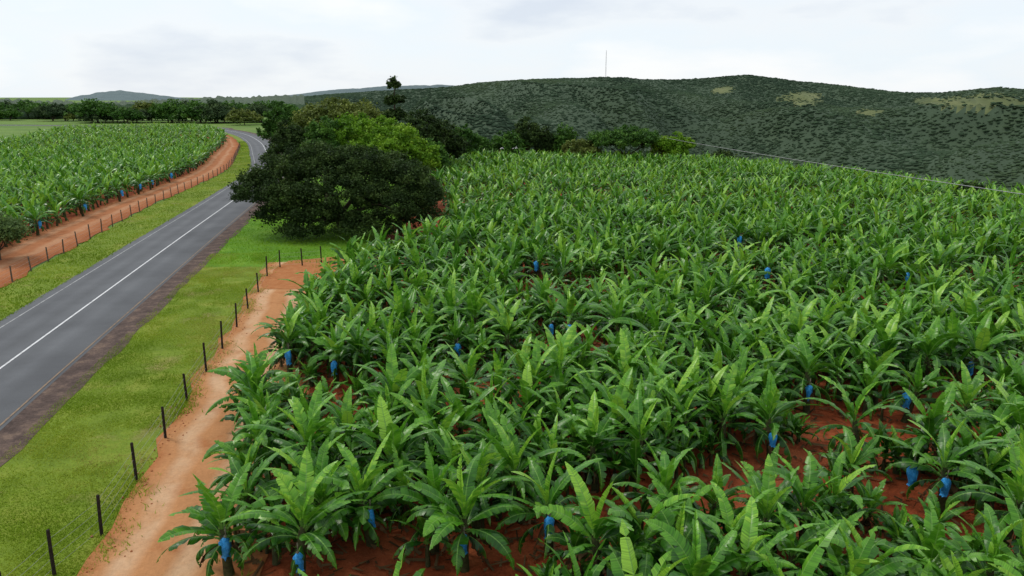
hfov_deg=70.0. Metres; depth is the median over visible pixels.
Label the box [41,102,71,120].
distant tree
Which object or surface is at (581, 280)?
banana plant
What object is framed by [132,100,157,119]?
distant tree
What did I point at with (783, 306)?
banana plant
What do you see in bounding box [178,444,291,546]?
banana plant
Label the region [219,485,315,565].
banana plant
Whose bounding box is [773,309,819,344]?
banana plant
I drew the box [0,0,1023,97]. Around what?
sky
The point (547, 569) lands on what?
banana plant
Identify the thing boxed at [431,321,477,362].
banana plant
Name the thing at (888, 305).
banana plant
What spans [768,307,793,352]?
banana plant
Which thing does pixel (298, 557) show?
bunch bag
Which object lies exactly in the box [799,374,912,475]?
banana plant
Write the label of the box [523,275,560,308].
banana plant
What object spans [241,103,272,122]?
distant tree
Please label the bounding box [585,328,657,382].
banana plant
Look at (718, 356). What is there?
banana plant
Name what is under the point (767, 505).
banana plant
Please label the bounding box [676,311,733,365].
banana plant
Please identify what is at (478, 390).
banana plant
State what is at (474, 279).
banana plant
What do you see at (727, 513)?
banana plant
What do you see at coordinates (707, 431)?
banana plant
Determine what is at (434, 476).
banana plant
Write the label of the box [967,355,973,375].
bunch bag
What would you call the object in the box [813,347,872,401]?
banana plant
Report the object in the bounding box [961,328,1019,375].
banana plant
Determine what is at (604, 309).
banana plant
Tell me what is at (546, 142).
crest tree
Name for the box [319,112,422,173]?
acacia tree
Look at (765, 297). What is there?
banana plant
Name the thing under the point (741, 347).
banana plant
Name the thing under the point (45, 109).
distant tree
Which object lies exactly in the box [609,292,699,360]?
banana plant
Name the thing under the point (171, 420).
weeds
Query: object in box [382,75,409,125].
pine tree
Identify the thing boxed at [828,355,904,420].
banana plant
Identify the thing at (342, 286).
banana plant
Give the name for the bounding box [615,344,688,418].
banana plant
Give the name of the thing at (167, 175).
banana plant
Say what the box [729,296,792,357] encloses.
banana plant
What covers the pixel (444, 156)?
roadside tree
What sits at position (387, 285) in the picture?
banana plant
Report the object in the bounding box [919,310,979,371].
banana plant
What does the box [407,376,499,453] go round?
banana plant
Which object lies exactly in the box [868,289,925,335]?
banana plant
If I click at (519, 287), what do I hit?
banana plant
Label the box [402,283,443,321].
banana plant
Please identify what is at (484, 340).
banana plant
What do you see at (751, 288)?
banana plant
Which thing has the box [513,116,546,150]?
crest tree
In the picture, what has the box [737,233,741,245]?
bunch bag
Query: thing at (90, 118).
distant tree
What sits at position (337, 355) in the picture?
banana plant
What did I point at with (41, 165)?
banana plants beyond
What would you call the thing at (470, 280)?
banana plant
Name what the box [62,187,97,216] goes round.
banana plant
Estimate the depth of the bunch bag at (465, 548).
19.96 m
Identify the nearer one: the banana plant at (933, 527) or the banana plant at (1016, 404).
the banana plant at (933, 527)
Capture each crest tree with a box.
[468,136,500,153]
[490,130,532,155]
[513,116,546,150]
[533,126,555,153]
[551,122,578,152]
[560,138,602,158]
[650,131,696,159]
[711,149,737,161]
[952,181,988,195]
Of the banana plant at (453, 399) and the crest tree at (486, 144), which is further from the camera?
the crest tree at (486, 144)
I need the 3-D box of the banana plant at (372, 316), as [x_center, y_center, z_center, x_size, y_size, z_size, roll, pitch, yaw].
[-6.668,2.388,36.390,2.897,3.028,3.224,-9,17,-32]
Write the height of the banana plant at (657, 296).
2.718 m
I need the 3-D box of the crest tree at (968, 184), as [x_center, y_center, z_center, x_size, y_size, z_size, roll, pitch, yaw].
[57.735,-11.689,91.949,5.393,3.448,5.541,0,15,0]
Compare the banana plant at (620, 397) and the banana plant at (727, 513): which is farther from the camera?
the banana plant at (620, 397)
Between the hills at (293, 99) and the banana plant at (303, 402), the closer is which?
the banana plant at (303, 402)
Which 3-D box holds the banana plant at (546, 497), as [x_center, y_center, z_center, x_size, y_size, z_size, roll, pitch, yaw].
[1.041,6.248,20.910,2.997,3.420,2.994,10,18,33]
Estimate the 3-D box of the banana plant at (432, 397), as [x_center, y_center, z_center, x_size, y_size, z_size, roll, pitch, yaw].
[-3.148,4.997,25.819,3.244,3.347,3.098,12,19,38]
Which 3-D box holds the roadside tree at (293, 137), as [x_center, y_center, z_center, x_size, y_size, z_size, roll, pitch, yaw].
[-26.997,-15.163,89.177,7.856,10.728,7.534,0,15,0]
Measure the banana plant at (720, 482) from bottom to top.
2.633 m
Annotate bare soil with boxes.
[261,256,405,288]
[386,204,447,239]
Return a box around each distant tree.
[0,102,14,109]
[0,107,23,119]
[10,100,37,109]
[23,102,50,118]
[30,103,62,120]
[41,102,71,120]
[62,112,76,120]
[63,99,95,115]
[69,98,121,122]
[77,111,104,122]
[96,113,114,122]
[107,107,145,122]
[126,107,151,122]
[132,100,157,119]
[146,99,189,122]
[176,100,213,122]
[180,100,205,120]
[193,99,237,122]
[207,106,230,122]
[221,100,249,109]
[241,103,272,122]
[256,100,275,117]
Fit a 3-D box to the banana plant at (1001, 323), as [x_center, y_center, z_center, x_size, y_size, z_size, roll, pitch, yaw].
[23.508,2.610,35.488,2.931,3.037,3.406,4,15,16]
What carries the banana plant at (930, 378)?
on the field soil at (384, 557)
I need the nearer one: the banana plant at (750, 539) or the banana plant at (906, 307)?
the banana plant at (750, 539)
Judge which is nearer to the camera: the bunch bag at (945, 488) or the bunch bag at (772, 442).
the bunch bag at (945, 488)
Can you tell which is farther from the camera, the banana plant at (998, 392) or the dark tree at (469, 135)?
the dark tree at (469, 135)
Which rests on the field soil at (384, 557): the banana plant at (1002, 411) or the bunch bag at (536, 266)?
the banana plant at (1002, 411)
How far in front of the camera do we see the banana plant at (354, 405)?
27.91 m
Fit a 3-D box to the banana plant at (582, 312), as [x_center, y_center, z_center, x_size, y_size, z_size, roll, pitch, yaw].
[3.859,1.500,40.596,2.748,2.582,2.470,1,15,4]
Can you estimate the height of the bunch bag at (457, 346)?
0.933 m
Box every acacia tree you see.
[283,96,388,133]
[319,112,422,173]
[367,123,441,167]
[586,124,661,154]
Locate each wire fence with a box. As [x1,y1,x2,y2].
[0,143,240,285]
[0,246,321,575]
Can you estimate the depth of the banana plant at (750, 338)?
33.59 m
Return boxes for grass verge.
[0,132,250,319]
[0,267,265,575]
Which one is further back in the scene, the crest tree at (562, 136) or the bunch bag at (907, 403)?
the crest tree at (562, 136)
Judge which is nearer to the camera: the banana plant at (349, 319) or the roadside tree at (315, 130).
the banana plant at (349, 319)
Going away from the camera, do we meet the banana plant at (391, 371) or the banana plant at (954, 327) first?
the banana plant at (391, 371)
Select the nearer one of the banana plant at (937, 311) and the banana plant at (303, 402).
the banana plant at (303, 402)
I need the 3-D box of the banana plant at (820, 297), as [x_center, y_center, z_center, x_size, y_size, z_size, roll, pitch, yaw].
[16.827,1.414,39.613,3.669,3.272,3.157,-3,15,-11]
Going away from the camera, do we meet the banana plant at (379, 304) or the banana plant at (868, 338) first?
the banana plant at (868, 338)
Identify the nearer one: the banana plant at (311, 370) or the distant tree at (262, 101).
the banana plant at (311, 370)
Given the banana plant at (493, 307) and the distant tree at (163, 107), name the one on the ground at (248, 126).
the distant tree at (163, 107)
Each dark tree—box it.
[396,107,454,145]
[434,123,470,158]
[453,123,482,153]
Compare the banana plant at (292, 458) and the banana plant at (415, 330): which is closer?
the banana plant at (292, 458)
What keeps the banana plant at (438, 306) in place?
on the field soil at (384, 557)
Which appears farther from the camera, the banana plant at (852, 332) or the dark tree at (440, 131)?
the dark tree at (440, 131)
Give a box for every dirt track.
[0,135,238,287]
[77,262,317,575]
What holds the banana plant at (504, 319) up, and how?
on the field soil at (384, 557)
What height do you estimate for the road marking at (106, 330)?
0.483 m
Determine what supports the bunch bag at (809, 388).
hanging from the banana plant at (806, 359)
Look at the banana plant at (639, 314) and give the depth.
38.18 m
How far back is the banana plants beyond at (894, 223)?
58.87 m
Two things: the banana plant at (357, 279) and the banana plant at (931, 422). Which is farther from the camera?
the banana plant at (357, 279)
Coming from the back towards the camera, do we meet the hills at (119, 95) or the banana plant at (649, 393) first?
the hills at (119, 95)
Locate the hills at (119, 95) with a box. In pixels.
[65,90,188,100]
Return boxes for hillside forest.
[304,74,1023,195]
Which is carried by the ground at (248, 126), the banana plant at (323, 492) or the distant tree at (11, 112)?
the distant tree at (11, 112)
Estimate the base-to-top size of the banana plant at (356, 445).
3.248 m
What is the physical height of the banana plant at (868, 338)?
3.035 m
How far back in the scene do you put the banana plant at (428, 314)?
37.38 m
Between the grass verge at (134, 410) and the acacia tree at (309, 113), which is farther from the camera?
the acacia tree at (309, 113)
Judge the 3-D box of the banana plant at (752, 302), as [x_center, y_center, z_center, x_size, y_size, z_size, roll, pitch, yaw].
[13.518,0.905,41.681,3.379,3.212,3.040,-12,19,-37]
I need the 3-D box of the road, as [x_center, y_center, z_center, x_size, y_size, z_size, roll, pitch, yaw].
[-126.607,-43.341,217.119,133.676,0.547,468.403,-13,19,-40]
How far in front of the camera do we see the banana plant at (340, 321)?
35.64 m
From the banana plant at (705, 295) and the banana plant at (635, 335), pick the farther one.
the banana plant at (705, 295)
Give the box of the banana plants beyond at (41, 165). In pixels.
[0,122,229,246]
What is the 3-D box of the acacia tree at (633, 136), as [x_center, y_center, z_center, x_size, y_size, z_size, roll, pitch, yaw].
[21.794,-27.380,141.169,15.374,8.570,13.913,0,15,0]
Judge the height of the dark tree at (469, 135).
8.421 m
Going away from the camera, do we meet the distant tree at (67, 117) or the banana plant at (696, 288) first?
the banana plant at (696, 288)
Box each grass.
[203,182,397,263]
[205,173,429,266]
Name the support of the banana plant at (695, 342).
on the field soil at (384, 557)
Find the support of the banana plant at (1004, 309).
on the field soil at (384, 557)
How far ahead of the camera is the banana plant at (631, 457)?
24.55 m
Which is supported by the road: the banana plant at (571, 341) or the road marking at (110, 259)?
the road marking at (110, 259)
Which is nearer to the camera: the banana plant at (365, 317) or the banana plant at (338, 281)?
the banana plant at (365, 317)
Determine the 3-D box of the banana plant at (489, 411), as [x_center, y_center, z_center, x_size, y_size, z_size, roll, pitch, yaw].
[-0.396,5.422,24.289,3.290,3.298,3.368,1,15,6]
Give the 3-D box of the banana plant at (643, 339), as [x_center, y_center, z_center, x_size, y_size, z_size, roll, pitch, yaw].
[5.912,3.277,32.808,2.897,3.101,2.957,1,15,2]
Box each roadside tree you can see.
[256,100,300,139]
[263,119,320,180]
[296,115,348,198]
[422,137,451,178]
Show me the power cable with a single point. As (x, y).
(872, 171)
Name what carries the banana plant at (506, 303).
on the field soil at (384, 557)
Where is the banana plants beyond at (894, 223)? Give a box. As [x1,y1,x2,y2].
[286,147,1023,575]
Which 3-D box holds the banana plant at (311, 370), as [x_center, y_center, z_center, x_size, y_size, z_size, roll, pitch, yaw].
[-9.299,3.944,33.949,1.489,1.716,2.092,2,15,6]
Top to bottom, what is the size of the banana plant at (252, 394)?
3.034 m
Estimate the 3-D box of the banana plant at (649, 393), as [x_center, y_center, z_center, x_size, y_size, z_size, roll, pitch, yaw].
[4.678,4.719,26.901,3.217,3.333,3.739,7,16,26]
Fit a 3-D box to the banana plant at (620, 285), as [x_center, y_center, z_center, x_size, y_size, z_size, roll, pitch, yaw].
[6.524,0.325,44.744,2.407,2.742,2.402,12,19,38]
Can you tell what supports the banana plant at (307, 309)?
on the field soil at (384, 557)
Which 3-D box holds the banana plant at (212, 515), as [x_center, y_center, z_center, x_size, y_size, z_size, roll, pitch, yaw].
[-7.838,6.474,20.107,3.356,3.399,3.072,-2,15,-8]
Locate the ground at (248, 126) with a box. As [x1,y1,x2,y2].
[0,97,429,413]
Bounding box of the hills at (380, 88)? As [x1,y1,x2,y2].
[282,84,453,95]
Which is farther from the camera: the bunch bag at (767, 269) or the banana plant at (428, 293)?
the bunch bag at (767, 269)
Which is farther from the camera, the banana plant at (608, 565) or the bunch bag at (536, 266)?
the bunch bag at (536, 266)
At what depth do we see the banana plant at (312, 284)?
43.01 m
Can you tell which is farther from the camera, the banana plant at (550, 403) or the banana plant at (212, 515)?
the banana plant at (550, 403)
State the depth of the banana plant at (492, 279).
42.63 m
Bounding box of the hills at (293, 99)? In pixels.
[0,94,304,104]
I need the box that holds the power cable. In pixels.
[673,139,1023,194]
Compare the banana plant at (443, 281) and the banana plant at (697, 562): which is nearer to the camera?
the banana plant at (697, 562)
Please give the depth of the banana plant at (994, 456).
23.29 m
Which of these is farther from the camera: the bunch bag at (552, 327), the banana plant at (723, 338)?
the bunch bag at (552, 327)
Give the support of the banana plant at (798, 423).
on the field soil at (384, 557)
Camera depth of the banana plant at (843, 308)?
38.41 m
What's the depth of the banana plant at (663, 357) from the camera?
31.07 m
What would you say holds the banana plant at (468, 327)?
on the field soil at (384, 557)
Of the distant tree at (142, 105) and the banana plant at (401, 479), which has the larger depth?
the distant tree at (142, 105)
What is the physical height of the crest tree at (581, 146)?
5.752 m
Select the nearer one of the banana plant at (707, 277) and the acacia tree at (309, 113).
the banana plant at (707, 277)
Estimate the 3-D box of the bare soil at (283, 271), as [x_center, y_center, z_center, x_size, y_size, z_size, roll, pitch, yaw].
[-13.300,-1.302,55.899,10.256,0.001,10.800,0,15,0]
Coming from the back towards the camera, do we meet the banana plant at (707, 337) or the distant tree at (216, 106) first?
the distant tree at (216, 106)
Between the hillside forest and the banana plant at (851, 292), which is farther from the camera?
the hillside forest
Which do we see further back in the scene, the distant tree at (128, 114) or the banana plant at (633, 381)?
the distant tree at (128, 114)
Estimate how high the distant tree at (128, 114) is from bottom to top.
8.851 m
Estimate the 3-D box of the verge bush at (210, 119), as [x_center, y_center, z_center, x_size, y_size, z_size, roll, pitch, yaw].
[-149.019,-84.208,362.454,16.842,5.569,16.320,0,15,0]
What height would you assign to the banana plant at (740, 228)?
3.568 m
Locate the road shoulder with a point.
(15, 429)
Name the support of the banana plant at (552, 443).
on the field soil at (384, 557)
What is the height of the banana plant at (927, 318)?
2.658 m
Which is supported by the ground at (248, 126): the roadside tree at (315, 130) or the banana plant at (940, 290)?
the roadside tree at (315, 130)
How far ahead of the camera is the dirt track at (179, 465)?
25.72 m
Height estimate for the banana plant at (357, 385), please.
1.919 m
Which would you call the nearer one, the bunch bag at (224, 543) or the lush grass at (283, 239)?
the bunch bag at (224, 543)
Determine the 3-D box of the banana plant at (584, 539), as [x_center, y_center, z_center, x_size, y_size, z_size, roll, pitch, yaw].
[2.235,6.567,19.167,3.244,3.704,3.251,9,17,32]
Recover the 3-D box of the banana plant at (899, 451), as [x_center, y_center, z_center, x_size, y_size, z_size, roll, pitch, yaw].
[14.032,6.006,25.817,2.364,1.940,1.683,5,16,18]
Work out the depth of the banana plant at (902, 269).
47.39 m
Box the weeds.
[88,265,319,575]
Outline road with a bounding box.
[0,125,283,429]
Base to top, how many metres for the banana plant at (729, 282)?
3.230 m
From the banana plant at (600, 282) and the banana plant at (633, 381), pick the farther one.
the banana plant at (600, 282)
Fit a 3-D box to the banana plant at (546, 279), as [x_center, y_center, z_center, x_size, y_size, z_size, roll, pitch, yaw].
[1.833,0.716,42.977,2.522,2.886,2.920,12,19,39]
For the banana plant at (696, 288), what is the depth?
41.02 m
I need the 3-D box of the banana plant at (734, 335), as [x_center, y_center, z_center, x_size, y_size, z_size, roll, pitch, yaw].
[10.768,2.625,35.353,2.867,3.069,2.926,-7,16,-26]
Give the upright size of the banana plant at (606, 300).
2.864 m
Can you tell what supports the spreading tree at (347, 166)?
on the lush grass at (283, 239)
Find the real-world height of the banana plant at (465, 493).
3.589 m
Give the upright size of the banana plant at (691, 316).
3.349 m
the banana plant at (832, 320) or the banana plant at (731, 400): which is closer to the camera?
the banana plant at (731, 400)
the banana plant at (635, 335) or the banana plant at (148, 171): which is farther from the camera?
the banana plant at (148, 171)
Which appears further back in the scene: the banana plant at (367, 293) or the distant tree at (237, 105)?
the distant tree at (237, 105)
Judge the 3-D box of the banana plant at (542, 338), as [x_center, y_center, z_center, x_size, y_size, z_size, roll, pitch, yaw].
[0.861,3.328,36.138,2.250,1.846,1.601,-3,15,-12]
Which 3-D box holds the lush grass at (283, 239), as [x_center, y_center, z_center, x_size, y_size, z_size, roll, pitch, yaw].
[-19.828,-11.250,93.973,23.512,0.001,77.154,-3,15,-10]
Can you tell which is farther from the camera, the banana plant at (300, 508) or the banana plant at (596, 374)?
the banana plant at (596, 374)
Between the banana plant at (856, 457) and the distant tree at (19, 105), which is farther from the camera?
the distant tree at (19, 105)
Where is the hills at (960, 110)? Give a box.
[308,75,1023,193]
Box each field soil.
[0,130,221,247]
[260,167,1023,575]
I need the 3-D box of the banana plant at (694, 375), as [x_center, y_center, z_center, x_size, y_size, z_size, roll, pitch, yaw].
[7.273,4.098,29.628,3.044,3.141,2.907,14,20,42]
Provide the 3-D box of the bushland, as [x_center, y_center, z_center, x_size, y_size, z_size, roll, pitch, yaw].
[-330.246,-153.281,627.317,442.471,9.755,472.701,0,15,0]
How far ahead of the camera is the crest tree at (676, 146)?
136.06 m
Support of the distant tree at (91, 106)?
on the ground at (248, 126)
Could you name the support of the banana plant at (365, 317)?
on the field soil at (384, 557)
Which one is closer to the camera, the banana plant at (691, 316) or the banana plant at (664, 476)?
the banana plant at (664, 476)
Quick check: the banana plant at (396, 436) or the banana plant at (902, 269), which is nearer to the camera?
the banana plant at (396, 436)
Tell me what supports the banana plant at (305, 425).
on the field soil at (384, 557)
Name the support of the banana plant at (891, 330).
on the field soil at (384, 557)
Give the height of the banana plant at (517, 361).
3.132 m
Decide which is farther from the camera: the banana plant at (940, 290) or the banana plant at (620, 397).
the banana plant at (940, 290)
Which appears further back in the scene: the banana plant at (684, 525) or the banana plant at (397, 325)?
the banana plant at (397, 325)
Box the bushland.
[0,102,353,119]
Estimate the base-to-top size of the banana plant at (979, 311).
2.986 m
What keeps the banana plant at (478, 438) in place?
on the field soil at (384, 557)
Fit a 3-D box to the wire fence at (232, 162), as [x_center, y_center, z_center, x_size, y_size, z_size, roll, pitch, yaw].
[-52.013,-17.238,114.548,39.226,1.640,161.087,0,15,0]
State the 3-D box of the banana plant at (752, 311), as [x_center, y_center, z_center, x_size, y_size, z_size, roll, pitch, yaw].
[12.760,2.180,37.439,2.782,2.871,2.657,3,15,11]
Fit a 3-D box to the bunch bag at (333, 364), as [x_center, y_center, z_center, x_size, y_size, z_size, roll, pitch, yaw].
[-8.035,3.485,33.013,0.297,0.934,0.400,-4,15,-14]
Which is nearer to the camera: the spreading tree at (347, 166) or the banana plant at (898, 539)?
the banana plant at (898, 539)
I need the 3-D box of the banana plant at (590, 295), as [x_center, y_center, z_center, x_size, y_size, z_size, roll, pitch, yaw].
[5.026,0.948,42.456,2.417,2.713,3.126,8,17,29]
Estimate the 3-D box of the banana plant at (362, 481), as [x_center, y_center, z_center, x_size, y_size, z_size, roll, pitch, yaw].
[-4.671,6.129,21.142,2.892,3.542,3.681,9,17,32]
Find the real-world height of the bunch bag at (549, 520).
0.977 m
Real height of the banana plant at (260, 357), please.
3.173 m
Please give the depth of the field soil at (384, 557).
24.52 m
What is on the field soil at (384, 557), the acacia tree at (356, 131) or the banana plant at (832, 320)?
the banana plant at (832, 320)
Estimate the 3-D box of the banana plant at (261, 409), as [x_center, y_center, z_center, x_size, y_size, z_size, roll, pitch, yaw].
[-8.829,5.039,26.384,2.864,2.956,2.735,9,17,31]
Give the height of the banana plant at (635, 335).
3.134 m
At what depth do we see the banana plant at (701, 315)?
39.65 m
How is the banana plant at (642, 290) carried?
on the field soil at (384, 557)
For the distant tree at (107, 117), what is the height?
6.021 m
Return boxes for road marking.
[0,125,253,425]
[0,125,254,327]
[0,125,264,368]
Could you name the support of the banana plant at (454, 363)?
on the field soil at (384, 557)
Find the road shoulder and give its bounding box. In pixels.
[0,125,285,466]
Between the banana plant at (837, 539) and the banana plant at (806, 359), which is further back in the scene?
the banana plant at (806, 359)
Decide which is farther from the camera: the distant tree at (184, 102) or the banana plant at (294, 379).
the distant tree at (184, 102)
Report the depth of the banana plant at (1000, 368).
30.55 m
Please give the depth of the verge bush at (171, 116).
362.68 m
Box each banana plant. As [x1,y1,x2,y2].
[20,203,55,235]
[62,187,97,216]
[105,177,127,201]
[128,171,153,193]
[140,165,161,189]
[156,462,284,575]
[159,164,177,182]
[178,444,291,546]
[202,396,294,481]
[205,344,299,432]
[207,428,281,507]
[216,343,297,399]
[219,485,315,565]
[221,447,376,575]
[224,374,297,446]
[231,386,292,446]
[236,381,371,482]
[251,300,317,369]
[254,306,327,371]
[254,430,361,528]
[258,438,386,559]
[261,392,337,469]
[268,299,309,348]
[274,368,316,402]
[276,376,322,411]
[277,384,333,442]
[279,314,333,369]
[280,269,333,311]
[280,300,311,330]
[287,273,348,315]
[289,359,326,390]
[290,285,336,317]
[292,416,382,473]
[300,304,340,363]
[301,292,351,349]
[301,315,371,386]
[306,376,346,416]
[311,314,352,371]
[314,431,413,552]
[316,386,373,465]
[317,276,361,317]
[317,278,351,312]
[317,310,393,383]
[318,389,373,450]
[327,307,367,359]
[330,293,377,336]
[333,370,375,403]
[335,259,373,311]
[339,395,447,509]
[342,301,399,362]
[344,273,386,313]
[344,302,395,327]
[345,324,396,369]
[348,265,402,307]
[349,472,386,523]
[351,378,421,454]
[351,390,411,472]
[353,299,391,324]
[353,308,422,371]
[353,343,444,435]
[355,332,419,383]
[363,266,407,309]
[366,440,445,532]
[371,442,497,567]
[373,281,427,345]
[376,288,441,334]
[377,342,468,409]
[382,312,410,361]
[384,286,420,314]
[388,382,464,459]
[389,358,465,440]
[392,304,445,367]
[396,325,455,386]
[397,261,442,312]
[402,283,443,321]
[403,403,484,479]
[404,452,529,575]
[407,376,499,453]
[409,302,457,353]
[410,283,445,332]
[417,424,486,495]
[418,263,460,301]
[421,275,478,344]
[421,276,478,326]
[423,270,467,322]
[426,310,478,360]
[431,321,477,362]
[431,342,507,429]
[434,285,508,352]
[439,313,498,367]
[439,431,530,544]
[443,354,467,383]
[446,267,491,318]
[454,396,525,474]
[455,271,487,289]
[455,324,513,377]
[455,397,545,504]
[458,373,528,434]
[459,274,500,328]
[460,286,538,360]
[461,276,508,326]
[464,349,523,413]
[468,414,576,523]
[469,298,535,367]
[475,268,516,308]
[479,448,602,559]
[483,295,519,330]
[484,278,516,320]
[493,338,575,420]
[493,361,565,437]
[494,395,558,465]
[496,334,551,404]
[504,276,532,318]
[505,285,538,320]
[507,295,546,333]
[507,303,551,342]
[511,407,582,488]
[514,324,595,403]
[515,337,548,358]
[520,275,564,333]
[520,385,587,439]
[520,413,592,503]
[521,327,547,355]
[522,243,552,281]
[522,321,605,394]
[523,272,566,318]
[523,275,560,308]
[530,556,573,575]
[531,397,614,481]
[532,358,609,424]
[533,296,566,335]
[533,461,656,575]
[543,288,602,336]
[551,274,587,311]
[557,284,599,319]
[557,391,642,495]
[560,273,601,304]
[561,292,604,336]
[561,346,606,403]
[563,320,619,369]
[566,367,662,461]
[567,358,613,410]
[567,368,630,435]
[573,273,613,316]
[580,487,695,575]
[581,277,621,317]
[584,289,628,332]
[585,281,642,343]
[585,290,649,343]
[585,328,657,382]
[586,328,663,410]
[587,380,689,499]
[590,335,651,383]
[595,543,650,575]
[596,275,648,314]
[599,273,636,292]
[599,278,640,301]
[599,356,666,431]
[602,320,667,367]
[607,371,681,457]
[608,290,662,327]
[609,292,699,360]
[611,440,717,536]
[614,301,663,342]
[615,328,677,373]
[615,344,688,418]
[624,394,705,479]
[629,261,687,310]
[629,278,653,306]
[629,322,697,372]
[631,284,665,318]
[631,344,687,387]
[636,357,720,443]
[636,497,702,575]
[639,287,681,323]
[643,509,763,575]
[645,290,696,347]
[647,274,701,333]
[647,316,712,379]
[647,472,725,546]
[650,342,713,381]
[651,381,737,469]
[654,279,687,317]
[659,298,722,356]
[659,347,720,425]
[663,294,707,331]
[664,332,735,390]
[666,274,726,320]
[669,481,778,575]
[674,276,740,326]
[674,308,740,369]
[674,496,824,575]
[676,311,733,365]
[682,361,773,465]
[686,454,750,534]
[687,364,744,442]
[689,271,738,305]
[690,268,739,313]
[694,343,753,386]
[698,321,763,375]
[699,346,779,428]
[709,339,780,403]
[712,266,755,318]
[712,290,755,327]
[713,312,775,366]
[714,302,747,343]
[719,443,810,532]
[719,454,813,564]
[720,280,786,320]
[722,388,796,446]
[723,216,763,248]
[724,317,783,370]
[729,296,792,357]
[730,340,797,397]
[732,278,772,312]
[734,370,822,463]
[738,355,802,411]
[741,451,845,552]
[744,285,784,314]
[746,305,790,334]
[747,317,831,399]
[749,320,795,369]
[750,249,790,292]
[754,502,858,575]
[755,332,845,414]
[765,294,833,373]
[766,301,808,329]
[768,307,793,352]
[771,289,819,321]
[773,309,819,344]
[775,324,847,392]
[777,399,820,446]
[784,292,864,348]
[797,304,839,343]
[798,286,851,319]
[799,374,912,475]
[800,507,884,575]
[801,448,884,551]
[807,324,852,379]
[808,513,939,575]
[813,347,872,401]
[813,426,891,500]
[817,288,868,329]
[819,311,874,371]
[824,279,877,324]
[825,328,898,395]
[828,271,871,301]
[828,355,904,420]
[835,294,893,355]
[839,479,907,537]
[842,304,898,359]
[843,341,913,403]
[845,302,921,353]
[850,284,897,311]
[853,313,925,392]
[860,297,903,338]
[862,497,1023,575]
[866,381,991,473]
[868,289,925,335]
[870,280,932,311]
[871,504,924,556]
[876,315,969,397]
[876,418,1015,513]
[878,286,940,331]
[878,425,938,476]
[879,295,931,357]
[879,326,958,379]
[879,354,957,422]
[880,253,929,293]
[888,525,962,567]
[894,311,941,357]
[903,282,960,319]
[911,308,949,331]
[911,489,972,545]
[919,308,986,385]
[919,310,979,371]
[921,290,966,325]
[924,503,1023,575]
[925,409,1010,493]
[926,360,1004,445]
[929,391,1023,471]
[932,418,1021,515]
[936,311,1023,387]
[940,284,998,320]
[941,293,1010,357]
[941,522,1011,569]
[945,425,1023,559]
[948,310,1011,344]
[959,374,1023,471]
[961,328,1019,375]
[969,350,1023,408]
[971,374,1018,438]
[977,311,1023,368]
[979,296,1021,348]
[980,350,1023,410]
[1007,317,1023,359]
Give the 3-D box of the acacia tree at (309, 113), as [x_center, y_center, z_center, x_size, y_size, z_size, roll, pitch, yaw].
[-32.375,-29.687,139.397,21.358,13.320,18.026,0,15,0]
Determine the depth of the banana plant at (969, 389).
27.74 m
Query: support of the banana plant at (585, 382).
on the field soil at (384, 557)
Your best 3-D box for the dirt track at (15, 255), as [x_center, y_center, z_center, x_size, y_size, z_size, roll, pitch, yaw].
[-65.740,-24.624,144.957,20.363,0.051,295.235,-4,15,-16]
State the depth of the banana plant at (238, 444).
25.02 m
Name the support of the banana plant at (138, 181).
on the field soil at (73, 215)
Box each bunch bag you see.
[218,526,231,560]
[285,344,291,364]
[293,542,304,574]
[331,359,336,374]
[367,499,375,526]
[454,338,460,355]
[459,527,467,554]
[534,256,538,270]
[544,513,554,538]
[549,321,553,334]
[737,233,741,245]
[765,266,770,278]
[768,433,776,447]
[805,378,812,399]
[902,385,911,408]
[906,456,917,486]
[939,469,950,496]
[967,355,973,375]
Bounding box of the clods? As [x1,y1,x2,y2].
[86,262,317,572]
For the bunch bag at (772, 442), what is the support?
hanging from the banana plant at (773, 395)
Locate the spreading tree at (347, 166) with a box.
[227,137,446,240]
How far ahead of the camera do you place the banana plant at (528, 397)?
28.24 m
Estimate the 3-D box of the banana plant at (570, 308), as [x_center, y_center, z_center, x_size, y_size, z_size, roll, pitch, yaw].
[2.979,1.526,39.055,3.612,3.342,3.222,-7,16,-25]
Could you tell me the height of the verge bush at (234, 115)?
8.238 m
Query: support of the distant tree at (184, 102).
on the ground at (248, 126)
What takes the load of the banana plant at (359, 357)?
on the field soil at (384, 557)
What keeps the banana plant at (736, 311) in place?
on the field soil at (384, 557)
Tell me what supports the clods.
on the dirt track at (179, 465)
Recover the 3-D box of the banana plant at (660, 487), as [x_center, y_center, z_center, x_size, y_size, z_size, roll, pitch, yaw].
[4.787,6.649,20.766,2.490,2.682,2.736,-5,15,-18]
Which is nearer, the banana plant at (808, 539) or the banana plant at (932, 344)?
the banana plant at (808, 539)
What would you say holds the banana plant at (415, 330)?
on the field soil at (384, 557)
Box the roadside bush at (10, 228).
[0,211,33,259]
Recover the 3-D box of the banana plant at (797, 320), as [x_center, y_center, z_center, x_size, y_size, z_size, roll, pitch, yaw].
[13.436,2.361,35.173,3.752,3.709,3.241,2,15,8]
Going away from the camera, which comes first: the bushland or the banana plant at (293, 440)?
the banana plant at (293, 440)
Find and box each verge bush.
[154,111,189,121]
[192,115,224,122]
[224,108,263,124]
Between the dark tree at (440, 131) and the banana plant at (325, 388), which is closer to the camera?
the banana plant at (325, 388)
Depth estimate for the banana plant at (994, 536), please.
17.89 m

